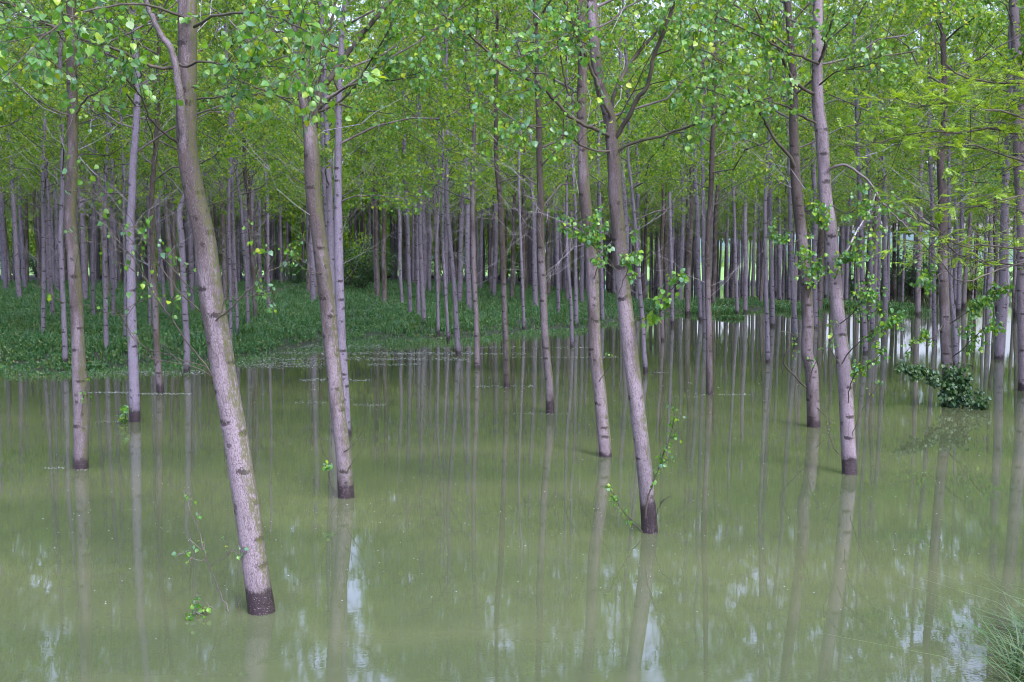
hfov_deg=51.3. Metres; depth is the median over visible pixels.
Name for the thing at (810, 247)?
poplar tree
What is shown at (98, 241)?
poplar tree
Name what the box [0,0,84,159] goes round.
poplar tree
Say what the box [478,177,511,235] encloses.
poplar tree
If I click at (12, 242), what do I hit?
poplar tree
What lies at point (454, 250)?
poplar tree
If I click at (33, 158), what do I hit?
poplar tree
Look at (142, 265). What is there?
understorey shrub
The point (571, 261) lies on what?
understorey shrub
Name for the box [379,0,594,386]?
poplar tree
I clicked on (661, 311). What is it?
poplar snag
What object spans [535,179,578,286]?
poplar tree
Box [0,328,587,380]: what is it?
drowned grass
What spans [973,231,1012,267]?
bushy tree
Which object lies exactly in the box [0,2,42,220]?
poplar tree
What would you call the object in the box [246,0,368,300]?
poplar tree
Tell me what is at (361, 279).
understorey shrub
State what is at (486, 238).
bushy tree
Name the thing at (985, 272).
poplar tree
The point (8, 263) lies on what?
poplar tree
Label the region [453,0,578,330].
poplar tree
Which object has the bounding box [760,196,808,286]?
poplar tree
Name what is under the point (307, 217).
poplar tree
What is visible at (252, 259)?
poplar tree
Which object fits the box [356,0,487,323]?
poplar tree
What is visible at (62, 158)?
poplar tree
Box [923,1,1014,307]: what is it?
poplar tree
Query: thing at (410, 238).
bushy tree
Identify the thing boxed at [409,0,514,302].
poplar tree
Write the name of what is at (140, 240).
bushy tree
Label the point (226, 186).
poplar tree
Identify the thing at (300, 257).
understorey shrub
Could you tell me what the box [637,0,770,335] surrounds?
poplar tree
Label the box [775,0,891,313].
poplar tree
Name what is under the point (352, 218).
poplar tree
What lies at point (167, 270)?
poplar tree
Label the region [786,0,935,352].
poplar tree
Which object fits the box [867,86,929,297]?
poplar tree
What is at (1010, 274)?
understorey shrub
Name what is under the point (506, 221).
poplar tree
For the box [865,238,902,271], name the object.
bushy tree
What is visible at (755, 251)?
bushy tree
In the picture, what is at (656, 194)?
poplar tree
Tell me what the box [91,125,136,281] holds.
poplar tree
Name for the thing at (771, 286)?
poplar tree
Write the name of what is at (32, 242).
bushy tree
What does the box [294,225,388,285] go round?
understorey shrub
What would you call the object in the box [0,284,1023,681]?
flood water
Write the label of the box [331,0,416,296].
poplar tree
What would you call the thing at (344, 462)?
poplar tree
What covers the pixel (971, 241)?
poplar tree
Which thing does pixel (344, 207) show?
poplar tree
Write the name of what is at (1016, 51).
poplar tree
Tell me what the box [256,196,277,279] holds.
poplar tree
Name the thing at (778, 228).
poplar tree
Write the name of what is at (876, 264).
poplar tree
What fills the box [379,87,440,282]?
poplar tree
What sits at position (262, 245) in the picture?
understorey shrub
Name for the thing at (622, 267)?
poplar tree
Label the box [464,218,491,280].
poplar tree
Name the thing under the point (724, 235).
poplar tree
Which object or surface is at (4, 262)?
poplar tree
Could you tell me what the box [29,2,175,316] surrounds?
poplar tree
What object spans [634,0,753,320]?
poplar tree
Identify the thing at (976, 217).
poplar tree
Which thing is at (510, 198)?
poplar tree
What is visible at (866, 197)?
poplar tree
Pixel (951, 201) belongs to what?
poplar tree
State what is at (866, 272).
poplar tree
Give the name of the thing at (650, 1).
sky
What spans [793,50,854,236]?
poplar tree
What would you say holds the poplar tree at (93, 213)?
on the ground at (301, 343)
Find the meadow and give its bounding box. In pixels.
[0,262,1012,280]
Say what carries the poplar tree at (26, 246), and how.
on the ground at (301, 343)
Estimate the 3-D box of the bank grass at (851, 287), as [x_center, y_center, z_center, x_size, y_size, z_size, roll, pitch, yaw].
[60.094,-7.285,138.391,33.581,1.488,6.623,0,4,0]
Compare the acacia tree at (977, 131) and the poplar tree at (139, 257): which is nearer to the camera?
the acacia tree at (977, 131)
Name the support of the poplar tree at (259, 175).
on the ground at (301, 343)
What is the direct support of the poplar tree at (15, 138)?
on the ground at (301, 343)
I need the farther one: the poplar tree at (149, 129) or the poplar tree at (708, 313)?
the poplar tree at (149, 129)
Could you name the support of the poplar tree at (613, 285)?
on the ground at (301, 343)
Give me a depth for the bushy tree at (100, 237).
164.90 m
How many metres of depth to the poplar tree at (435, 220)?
87.94 m
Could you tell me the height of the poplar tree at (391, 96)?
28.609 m
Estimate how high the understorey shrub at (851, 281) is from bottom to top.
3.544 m
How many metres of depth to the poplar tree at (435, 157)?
52.32 m
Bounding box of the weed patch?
[643,296,936,313]
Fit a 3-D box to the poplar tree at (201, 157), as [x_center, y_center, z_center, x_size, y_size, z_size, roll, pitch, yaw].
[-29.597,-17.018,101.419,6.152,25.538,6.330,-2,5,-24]
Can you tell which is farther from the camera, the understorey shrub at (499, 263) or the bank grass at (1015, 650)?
the understorey shrub at (499, 263)
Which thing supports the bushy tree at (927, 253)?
on the meadow
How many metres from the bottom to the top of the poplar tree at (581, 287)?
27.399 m
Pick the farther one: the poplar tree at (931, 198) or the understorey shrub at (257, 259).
the understorey shrub at (257, 259)
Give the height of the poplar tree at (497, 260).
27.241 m
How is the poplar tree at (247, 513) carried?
on the ground at (301, 343)
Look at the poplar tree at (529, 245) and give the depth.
132.03 m
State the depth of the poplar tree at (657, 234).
131.39 m
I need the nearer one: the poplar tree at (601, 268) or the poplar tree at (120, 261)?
the poplar tree at (601, 268)
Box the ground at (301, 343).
[0,275,1012,372]
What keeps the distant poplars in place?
on the ground at (301, 343)
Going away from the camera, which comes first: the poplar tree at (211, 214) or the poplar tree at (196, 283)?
the poplar tree at (196, 283)
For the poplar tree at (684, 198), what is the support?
on the ground at (301, 343)
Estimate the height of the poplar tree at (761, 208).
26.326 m
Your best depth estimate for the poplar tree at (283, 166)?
107.43 m
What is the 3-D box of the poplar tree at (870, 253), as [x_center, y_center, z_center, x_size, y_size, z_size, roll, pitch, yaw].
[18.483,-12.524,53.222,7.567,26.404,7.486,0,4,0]
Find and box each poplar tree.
[0,0,59,299]
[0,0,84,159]
[0,0,130,333]
[0,0,208,362]
[0,0,209,469]
[0,0,387,615]
[0,1,103,291]
[0,1,105,314]
[0,1,124,216]
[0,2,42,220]
[0,15,58,209]
[0,24,35,288]
[0,29,24,180]
[0,49,30,168]
[0,55,41,188]
[0,90,36,282]
[1,0,271,392]
[1,0,291,422]
[1,68,59,285]
[2,37,53,287]
[4,4,88,282]
[5,70,22,280]
[5,163,52,271]
[6,45,45,281]
[18,0,171,315]
[21,0,177,350]
[21,3,89,289]
[25,109,116,222]
[26,0,216,337]
[27,0,142,298]
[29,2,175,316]
[32,2,141,292]
[34,0,302,372]
[37,117,91,279]
[40,197,87,279]
[50,58,121,285]
[51,4,122,283]
[57,13,140,289]
[78,0,207,325]
[78,0,239,314]
[86,214,108,278]
[89,50,140,281]
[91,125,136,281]
[92,85,178,223]
[101,13,182,286]
[108,28,176,233]
[111,13,178,283]
[115,2,215,298]
[120,22,179,282]
[121,200,146,278]
[127,2,246,311]
[129,0,315,339]
[135,22,215,289]
[135,202,145,280]
[137,4,224,285]
[142,95,184,281]
[157,0,264,300]
[162,0,319,334]
[162,1,304,322]
[162,202,216,275]
[163,0,512,498]
[166,49,226,207]
[167,4,242,286]
[176,183,212,280]
[180,101,237,223]
[197,0,305,319]
[197,3,258,296]
[199,24,239,221]
[205,73,241,271]
[209,3,278,241]
[209,3,303,291]
[210,0,419,294]
[210,3,266,290]
[215,4,285,284]
[216,0,321,307]
[223,23,291,275]
[230,0,422,246]
[236,108,296,279]
[239,82,293,281]
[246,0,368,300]
[255,150,292,280]
[256,0,545,435]
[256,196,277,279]
[262,94,332,219]
[267,7,351,293]
[268,0,359,294]
[274,7,359,251]
[275,20,343,215]
[280,20,361,218]
[283,50,352,214]
[285,109,348,224]
[330,0,459,313]
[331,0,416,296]
[331,0,421,289]
[334,0,424,300]
[342,38,378,276]
[342,83,390,273]
[345,91,371,264]
[350,1,441,302]
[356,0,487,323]
[356,1,469,314]
[361,0,514,341]
[363,6,512,336]
[367,0,523,354]
[375,0,593,367]
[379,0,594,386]
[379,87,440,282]
[385,90,410,277]
[386,132,405,278]
[387,19,456,288]
[388,69,456,291]
[388,122,433,266]
[390,41,454,224]
[391,0,809,533]
[393,50,485,293]
[406,0,683,413]
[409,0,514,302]
[415,17,491,296]
[416,0,517,308]
[430,45,480,226]
[436,59,492,272]
[436,81,517,288]
[440,105,470,279]
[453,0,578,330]
[453,6,544,296]
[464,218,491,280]
[469,0,774,456]
[470,3,532,289]
[475,1,562,302]
[475,20,552,296]
[478,0,596,306]
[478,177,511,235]
[480,95,528,283]
[484,92,530,272]
[488,0,655,346]
[488,93,552,288]
[499,0,554,287]
[502,13,569,226]
[503,0,642,325]
[504,8,614,312]
[505,2,578,295]
[512,156,536,284]
[531,0,752,373]
[533,8,610,302]
[535,60,576,289]
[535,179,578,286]
[542,9,604,299]
[545,0,666,321]
[545,76,596,291]
[560,5,640,302]
[560,81,607,292]
[560,214,562,286]
[563,0,682,254]
[574,48,634,233]
[588,0,830,394]
[589,0,676,301]
[591,18,652,211]
[591,33,647,294]
[602,44,655,235]
[605,128,618,290]
[606,52,659,293]
[626,60,680,297]
[628,2,705,296]
[628,34,707,300]
[630,72,678,295]
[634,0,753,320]
[635,60,677,291]
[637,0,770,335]
[643,2,724,300]
[646,0,746,314]
[648,118,705,296]
[651,68,678,240]
[654,0,940,427]
[658,0,998,474]
[658,68,714,296]
[668,59,723,245]
[671,21,756,303]
[681,0,872,361]
[686,5,755,278]
[689,0,779,315]
[694,83,747,250]
[697,2,785,312]
[698,77,757,297]
[700,73,772,298]
[705,178,752,293]
[718,60,773,250]
[720,140,768,290]
[721,0,856,343]
[721,43,786,296]
[726,0,848,326]
[732,43,805,301]
[741,84,787,296]
[742,23,811,299]
[751,0,854,304]
[752,36,819,298]
[753,129,801,293]
[755,0,895,327]
[758,4,846,301]
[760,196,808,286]
[774,115,818,233]
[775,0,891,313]
[780,0,1023,409]
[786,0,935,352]
[786,156,811,265]
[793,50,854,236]
[803,25,874,229]
[804,0,973,333]
[804,25,876,300]
[806,57,861,297]
[811,131,829,288]
[825,0,937,322]
[832,0,919,311]
[832,1,926,317]
[832,19,900,299]
[836,18,881,295]
[837,9,921,300]
[839,45,916,249]
[846,2,1007,340]
[846,94,901,293]
[847,40,927,294]
[861,0,1023,366]
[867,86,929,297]
[877,5,978,314]
[879,17,961,293]
[903,0,991,302]
[908,0,1021,359]
[909,0,1023,390]
[916,85,984,274]
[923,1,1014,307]
[923,3,1011,312]
[925,100,981,257]
[926,65,978,230]
[952,0,1015,296]
[952,75,1013,294]
[953,34,1015,309]
[958,8,1013,175]
[959,50,978,273]
[960,0,1023,219]
[964,1,1022,245]
[964,97,1009,294]
[971,0,1023,234]
[973,2,1016,316]
[982,35,1012,293]
[989,138,1016,296]
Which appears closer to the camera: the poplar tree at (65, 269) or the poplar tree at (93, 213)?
the poplar tree at (93, 213)
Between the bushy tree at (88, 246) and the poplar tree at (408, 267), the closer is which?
the poplar tree at (408, 267)
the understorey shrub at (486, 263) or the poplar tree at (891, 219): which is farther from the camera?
the understorey shrub at (486, 263)
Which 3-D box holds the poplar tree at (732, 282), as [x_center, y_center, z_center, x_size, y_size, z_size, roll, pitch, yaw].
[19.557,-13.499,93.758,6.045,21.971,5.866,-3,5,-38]
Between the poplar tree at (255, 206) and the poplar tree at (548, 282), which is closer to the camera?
the poplar tree at (548, 282)
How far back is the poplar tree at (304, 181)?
103.15 m
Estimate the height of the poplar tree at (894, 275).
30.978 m
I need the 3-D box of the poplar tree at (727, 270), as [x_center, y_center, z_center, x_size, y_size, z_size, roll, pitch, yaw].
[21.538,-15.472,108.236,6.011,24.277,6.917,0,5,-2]
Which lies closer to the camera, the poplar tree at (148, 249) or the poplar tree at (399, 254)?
the poplar tree at (148, 249)
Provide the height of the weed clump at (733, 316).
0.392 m
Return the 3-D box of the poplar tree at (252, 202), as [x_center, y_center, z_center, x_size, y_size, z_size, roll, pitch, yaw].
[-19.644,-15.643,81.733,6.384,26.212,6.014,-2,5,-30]
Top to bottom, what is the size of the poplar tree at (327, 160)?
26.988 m
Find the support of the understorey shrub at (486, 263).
on the ground at (301, 343)
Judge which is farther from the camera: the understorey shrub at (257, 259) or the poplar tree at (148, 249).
the understorey shrub at (257, 259)
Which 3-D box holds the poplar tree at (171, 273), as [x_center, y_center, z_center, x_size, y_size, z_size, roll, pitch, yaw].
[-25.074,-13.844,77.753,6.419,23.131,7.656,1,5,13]
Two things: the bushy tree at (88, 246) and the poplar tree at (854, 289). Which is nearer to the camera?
the poplar tree at (854, 289)
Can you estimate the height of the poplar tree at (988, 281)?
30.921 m
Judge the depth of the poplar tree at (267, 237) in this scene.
63.50 m
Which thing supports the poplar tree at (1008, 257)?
on the ground at (301, 343)
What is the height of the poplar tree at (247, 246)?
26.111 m
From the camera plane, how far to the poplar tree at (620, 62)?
71.15 m
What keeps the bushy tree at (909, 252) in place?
on the meadow
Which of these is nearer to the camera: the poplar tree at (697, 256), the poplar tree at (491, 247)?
the poplar tree at (697, 256)
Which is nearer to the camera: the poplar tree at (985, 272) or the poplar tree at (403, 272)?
the poplar tree at (985, 272)
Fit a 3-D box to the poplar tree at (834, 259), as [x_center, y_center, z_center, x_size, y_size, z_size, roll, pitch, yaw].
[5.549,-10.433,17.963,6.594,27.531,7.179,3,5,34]
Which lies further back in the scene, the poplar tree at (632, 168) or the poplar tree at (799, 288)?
the poplar tree at (632, 168)
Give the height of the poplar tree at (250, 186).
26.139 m
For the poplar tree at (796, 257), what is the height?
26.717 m
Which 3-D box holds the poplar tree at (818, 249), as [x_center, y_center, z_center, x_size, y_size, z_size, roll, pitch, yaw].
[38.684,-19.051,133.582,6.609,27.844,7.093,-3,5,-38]
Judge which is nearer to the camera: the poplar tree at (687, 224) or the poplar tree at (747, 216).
the poplar tree at (687, 224)
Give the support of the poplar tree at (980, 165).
on the ground at (301, 343)
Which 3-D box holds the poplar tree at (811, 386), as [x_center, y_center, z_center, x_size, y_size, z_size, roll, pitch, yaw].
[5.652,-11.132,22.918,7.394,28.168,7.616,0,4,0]
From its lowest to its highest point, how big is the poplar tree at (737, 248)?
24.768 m
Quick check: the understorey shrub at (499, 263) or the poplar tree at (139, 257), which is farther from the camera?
the understorey shrub at (499, 263)
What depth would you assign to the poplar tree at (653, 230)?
116.67 m
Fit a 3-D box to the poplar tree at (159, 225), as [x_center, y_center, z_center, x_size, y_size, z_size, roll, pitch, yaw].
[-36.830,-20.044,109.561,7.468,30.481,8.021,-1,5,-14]
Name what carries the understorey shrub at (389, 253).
on the ground at (301, 343)
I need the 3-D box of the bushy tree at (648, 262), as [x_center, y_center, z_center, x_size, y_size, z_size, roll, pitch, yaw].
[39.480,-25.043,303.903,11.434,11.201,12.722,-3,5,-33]
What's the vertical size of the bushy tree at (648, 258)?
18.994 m
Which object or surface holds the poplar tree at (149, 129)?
on the ground at (301, 343)
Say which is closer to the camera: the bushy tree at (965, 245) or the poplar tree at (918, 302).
the poplar tree at (918, 302)
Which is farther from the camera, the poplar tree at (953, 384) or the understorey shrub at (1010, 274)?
the understorey shrub at (1010, 274)
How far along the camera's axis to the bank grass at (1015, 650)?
10.07 m
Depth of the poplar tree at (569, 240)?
88.84 m
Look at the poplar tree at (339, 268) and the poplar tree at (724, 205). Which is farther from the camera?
the poplar tree at (724, 205)
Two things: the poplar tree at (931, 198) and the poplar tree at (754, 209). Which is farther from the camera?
the poplar tree at (754, 209)
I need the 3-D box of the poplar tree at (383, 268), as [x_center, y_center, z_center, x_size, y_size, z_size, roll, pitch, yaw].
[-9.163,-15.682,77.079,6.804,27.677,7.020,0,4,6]
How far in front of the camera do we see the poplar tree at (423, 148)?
49.49 m
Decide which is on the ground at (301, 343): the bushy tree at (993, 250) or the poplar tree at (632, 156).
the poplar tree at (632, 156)
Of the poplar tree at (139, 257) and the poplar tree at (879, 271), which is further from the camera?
the poplar tree at (139, 257)
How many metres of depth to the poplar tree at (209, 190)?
107.48 m
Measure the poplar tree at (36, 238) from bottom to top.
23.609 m
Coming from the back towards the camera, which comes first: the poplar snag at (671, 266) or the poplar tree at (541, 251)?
the poplar snag at (671, 266)
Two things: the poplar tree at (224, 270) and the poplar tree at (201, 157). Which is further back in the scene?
the poplar tree at (201, 157)
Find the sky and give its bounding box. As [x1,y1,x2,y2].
[7,0,1012,238]
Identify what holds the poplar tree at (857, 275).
on the ground at (301, 343)
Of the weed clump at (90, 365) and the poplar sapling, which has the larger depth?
the weed clump at (90, 365)
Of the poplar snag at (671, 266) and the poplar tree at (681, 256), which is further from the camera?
the poplar tree at (681, 256)
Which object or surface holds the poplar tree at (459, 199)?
on the ground at (301, 343)
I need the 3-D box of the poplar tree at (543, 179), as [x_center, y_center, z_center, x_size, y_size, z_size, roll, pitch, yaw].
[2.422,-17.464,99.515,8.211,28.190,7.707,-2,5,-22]
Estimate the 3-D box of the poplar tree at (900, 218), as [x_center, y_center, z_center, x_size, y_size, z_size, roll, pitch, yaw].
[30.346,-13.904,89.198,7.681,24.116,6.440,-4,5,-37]
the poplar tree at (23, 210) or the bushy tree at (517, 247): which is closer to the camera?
the poplar tree at (23, 210)
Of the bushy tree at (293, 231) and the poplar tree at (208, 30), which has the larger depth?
the bushy tree at (293, 231)
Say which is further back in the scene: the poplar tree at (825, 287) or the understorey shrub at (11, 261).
the understorey shrub at (11, 261)
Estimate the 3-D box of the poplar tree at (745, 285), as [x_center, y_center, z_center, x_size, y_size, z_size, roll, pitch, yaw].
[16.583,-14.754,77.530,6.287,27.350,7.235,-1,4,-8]
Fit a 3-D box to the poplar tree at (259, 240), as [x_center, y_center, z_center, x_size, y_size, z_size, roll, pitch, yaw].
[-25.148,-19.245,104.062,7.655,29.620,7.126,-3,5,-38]
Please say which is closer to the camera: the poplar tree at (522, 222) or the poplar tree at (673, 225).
the poplar tree at (522, 222)
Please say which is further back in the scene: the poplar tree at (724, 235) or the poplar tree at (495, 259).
the poplar tree at (724, 235)
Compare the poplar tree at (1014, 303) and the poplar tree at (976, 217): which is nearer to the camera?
the poplar tree at (1014, 303)
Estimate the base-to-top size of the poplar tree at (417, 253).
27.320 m
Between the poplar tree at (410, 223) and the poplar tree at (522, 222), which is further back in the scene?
the poplar tree at (410, 223)
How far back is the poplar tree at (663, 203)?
80.88 m
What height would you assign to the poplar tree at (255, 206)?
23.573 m
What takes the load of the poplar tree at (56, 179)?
on the ground at (301, 343)
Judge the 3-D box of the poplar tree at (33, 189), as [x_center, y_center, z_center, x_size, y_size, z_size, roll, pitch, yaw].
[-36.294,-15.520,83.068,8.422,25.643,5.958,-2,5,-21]
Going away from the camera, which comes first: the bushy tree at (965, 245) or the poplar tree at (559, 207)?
the poplar tree at (559, 207)
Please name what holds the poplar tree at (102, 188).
on the ground at (301, 343)
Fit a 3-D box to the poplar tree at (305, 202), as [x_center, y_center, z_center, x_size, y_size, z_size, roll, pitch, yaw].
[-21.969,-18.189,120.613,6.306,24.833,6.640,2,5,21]
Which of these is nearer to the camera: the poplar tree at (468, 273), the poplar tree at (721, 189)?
the poplar tree at (468, 273)
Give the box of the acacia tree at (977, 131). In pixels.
[834,33,1023,295]
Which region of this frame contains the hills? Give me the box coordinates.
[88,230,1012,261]
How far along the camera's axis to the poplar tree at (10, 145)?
48.41 m
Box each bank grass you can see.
[829,566,1023,681]
[849,281,1012,290]
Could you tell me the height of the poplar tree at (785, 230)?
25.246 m
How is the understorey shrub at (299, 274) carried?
on the ground at (301, 343)
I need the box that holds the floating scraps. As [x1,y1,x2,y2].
[42,342,980,638]
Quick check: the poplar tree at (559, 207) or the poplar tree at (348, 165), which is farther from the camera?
the poplar tree at (559, 207)
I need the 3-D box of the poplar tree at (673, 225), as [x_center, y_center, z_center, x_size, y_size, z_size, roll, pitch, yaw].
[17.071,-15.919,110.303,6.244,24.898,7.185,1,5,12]
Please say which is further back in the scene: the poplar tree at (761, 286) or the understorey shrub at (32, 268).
the understorey shrub at (32, 268)
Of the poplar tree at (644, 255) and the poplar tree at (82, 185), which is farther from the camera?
the poplar tree at (644, 255)
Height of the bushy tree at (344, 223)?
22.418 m
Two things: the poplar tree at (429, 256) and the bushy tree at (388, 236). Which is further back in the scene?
the bushy tree at (388, 236)
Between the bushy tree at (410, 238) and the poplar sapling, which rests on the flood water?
the poplar sapling
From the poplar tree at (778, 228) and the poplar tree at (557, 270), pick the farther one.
the poplar tree at (778, 228)
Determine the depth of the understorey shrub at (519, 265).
153.10 m
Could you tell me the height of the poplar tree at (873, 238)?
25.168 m
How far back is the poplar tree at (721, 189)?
114.13 m
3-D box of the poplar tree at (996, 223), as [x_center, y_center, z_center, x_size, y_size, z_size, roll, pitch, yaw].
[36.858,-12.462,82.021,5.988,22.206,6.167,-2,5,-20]
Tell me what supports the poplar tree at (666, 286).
on the ground at (301, 343)
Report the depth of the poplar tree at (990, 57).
62.08 m
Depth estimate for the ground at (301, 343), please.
53.33 m
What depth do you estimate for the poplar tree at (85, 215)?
100.39 m
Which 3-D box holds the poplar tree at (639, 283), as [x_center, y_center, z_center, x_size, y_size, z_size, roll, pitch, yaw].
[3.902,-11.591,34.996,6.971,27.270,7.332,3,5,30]
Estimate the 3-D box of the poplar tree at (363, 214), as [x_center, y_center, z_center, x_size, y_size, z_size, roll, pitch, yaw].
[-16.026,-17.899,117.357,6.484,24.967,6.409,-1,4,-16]
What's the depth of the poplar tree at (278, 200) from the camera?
110.82 m
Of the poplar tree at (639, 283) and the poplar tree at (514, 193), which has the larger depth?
the poplar tree at (514, 193)
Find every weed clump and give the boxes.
[68,361,108,370]
[712,314,751,318]
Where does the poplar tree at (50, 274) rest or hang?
on the ground at (301, 343)
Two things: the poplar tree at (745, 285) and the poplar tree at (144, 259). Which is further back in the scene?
the poplar tree at (144, 259)
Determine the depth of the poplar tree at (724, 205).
99.16 m
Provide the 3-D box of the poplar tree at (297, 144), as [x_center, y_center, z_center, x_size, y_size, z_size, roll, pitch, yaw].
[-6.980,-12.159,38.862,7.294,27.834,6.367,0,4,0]
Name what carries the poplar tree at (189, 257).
on the ground at (301, 343)
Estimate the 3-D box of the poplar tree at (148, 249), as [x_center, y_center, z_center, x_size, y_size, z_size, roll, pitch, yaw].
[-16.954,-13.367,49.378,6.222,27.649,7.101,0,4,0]
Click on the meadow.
(722, 272)
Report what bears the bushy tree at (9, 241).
on the ground at (301, 343)
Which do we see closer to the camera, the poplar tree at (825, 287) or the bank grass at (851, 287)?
the poplar tree at (825, 287)
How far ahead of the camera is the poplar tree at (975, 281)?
118.98 m
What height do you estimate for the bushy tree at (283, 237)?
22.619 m
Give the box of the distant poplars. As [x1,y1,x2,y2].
[0,41,1015,296]
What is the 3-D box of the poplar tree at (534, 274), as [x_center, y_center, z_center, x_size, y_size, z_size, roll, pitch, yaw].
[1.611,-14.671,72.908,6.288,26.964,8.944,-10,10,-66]
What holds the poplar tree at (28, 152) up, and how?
on the ground at (301, 343)
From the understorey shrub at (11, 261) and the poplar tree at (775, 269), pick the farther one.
the understorey shrub at (11, 261)
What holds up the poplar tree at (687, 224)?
on the ground at (301, 343)
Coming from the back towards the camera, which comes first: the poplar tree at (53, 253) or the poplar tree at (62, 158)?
the poplar tree at (53, 253)
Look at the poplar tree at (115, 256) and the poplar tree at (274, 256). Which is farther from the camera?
the poplar tree at (274, 256)
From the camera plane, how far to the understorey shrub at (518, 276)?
155.92 m
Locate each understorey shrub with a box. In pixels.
[0,247,34,276]
[10,257,37,275]
[88,257,101,278]
[137,243,179,273]
[137,256,157,275]
[236,244,284,276]
[241,239,305,277]
[274,244,306,277]
[274,261,306,284]
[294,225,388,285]
[343,238,404,282]
[343,244,397,289]
[431,256,442,277]
[431,257,464,270]
[463,255,498,275]
[485,246,519,279]
[498,251,545,280]
[507,250,562,274]
[545,247,579,277]
[817,269,853,289]
[864,244,971,294]
[890,259,928,292]
[961,258,993,294]
[978,263,1012,280]
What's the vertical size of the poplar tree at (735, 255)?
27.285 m
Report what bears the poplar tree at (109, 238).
on the ground at (301, 343)
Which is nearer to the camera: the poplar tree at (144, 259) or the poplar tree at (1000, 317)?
the poplar tree at (1000, 317)
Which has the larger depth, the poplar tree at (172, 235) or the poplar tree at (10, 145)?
the poplar tree at (172, 235)
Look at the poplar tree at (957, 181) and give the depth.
114.81 m
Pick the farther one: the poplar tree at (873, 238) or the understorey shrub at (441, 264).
the understorey shrub at (441, 264)
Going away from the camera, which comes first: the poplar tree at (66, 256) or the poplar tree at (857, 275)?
the poplar tree at (857, 275)
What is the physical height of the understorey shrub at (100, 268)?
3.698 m
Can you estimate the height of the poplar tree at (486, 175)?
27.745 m
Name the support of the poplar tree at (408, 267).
on the ground at (301, 343)
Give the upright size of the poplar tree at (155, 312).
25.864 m
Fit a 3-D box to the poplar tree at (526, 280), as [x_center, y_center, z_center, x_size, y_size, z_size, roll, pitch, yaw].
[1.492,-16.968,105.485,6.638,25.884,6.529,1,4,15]
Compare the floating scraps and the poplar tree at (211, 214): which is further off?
the poplar tree at (211, 214)
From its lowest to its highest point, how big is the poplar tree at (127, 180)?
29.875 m
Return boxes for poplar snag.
[658,237,664,340]
[668,192,673,325]
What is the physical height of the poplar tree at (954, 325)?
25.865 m
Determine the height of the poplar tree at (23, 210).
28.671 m
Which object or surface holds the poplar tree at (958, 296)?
on the ground at (301, 343)
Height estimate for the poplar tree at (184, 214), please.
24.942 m
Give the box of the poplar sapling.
[172,490,253,610]
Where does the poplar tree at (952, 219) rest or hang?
on the ground at (301, 343)
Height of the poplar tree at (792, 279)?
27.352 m
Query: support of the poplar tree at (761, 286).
on the ground at (301, 343)
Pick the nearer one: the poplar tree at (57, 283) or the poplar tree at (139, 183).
the poplar tree at (57, 283)
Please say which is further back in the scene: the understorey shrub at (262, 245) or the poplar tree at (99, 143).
the understorey shrub at (262, 245)
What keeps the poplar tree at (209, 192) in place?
on the ground at (301, 343)
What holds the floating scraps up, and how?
on the flood water
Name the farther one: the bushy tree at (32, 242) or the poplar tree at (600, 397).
the bushy tree at (32, 242)
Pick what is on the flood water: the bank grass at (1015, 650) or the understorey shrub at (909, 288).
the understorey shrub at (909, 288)
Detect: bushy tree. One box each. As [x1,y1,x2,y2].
[6,211,54,276]
[7,209,33,273]
[32,213,108,276]
[54,216,125,264]
[87,199,166,274]
[136,218,257,256]
[155,188,263,255]
[242,213,300,270]
[261,211,347,264]
[293,165,389,251]
[380,212,402,267]
[381,214,456,265]
[402,186,492,275]
[456,209,528,261]
[478,195,519,278]
[498,220,579,262]
[634,229,659,271]
[640,240,653,267]
[700,242,729,270]
[722,235,773,267]
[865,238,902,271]
[900,237,952,267]
[900,243,922,266]
[952,232,983,265]
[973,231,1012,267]
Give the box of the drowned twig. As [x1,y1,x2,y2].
[183,591,210,620]
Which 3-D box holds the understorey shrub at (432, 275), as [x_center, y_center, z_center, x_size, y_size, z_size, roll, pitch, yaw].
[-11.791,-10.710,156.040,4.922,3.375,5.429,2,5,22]
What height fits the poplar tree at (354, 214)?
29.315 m
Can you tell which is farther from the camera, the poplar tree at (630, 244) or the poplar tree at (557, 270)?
the poplar tree at (630, 244)
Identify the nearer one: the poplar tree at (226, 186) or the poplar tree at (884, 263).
the poplar tree at (884, 263)
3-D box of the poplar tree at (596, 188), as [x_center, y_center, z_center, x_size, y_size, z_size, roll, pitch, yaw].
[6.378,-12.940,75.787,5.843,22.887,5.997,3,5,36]
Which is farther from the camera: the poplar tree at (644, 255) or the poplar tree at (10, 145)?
the poplar tree at (644, 255)
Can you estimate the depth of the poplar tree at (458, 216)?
112.84 m
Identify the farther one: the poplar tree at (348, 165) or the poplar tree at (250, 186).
the poplar tree at (250, 186)
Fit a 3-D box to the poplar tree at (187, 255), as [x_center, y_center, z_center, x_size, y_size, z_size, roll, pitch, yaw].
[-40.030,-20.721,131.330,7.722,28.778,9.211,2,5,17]
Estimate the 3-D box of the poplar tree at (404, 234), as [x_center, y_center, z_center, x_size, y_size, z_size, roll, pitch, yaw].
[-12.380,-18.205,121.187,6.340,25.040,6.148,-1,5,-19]
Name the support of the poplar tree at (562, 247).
on the ground at (301, 343)
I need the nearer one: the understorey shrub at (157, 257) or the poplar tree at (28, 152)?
the poplar tree at (28, 152)
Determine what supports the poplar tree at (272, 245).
on the ground at (301, 343)
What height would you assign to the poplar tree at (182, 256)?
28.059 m
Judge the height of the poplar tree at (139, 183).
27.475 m

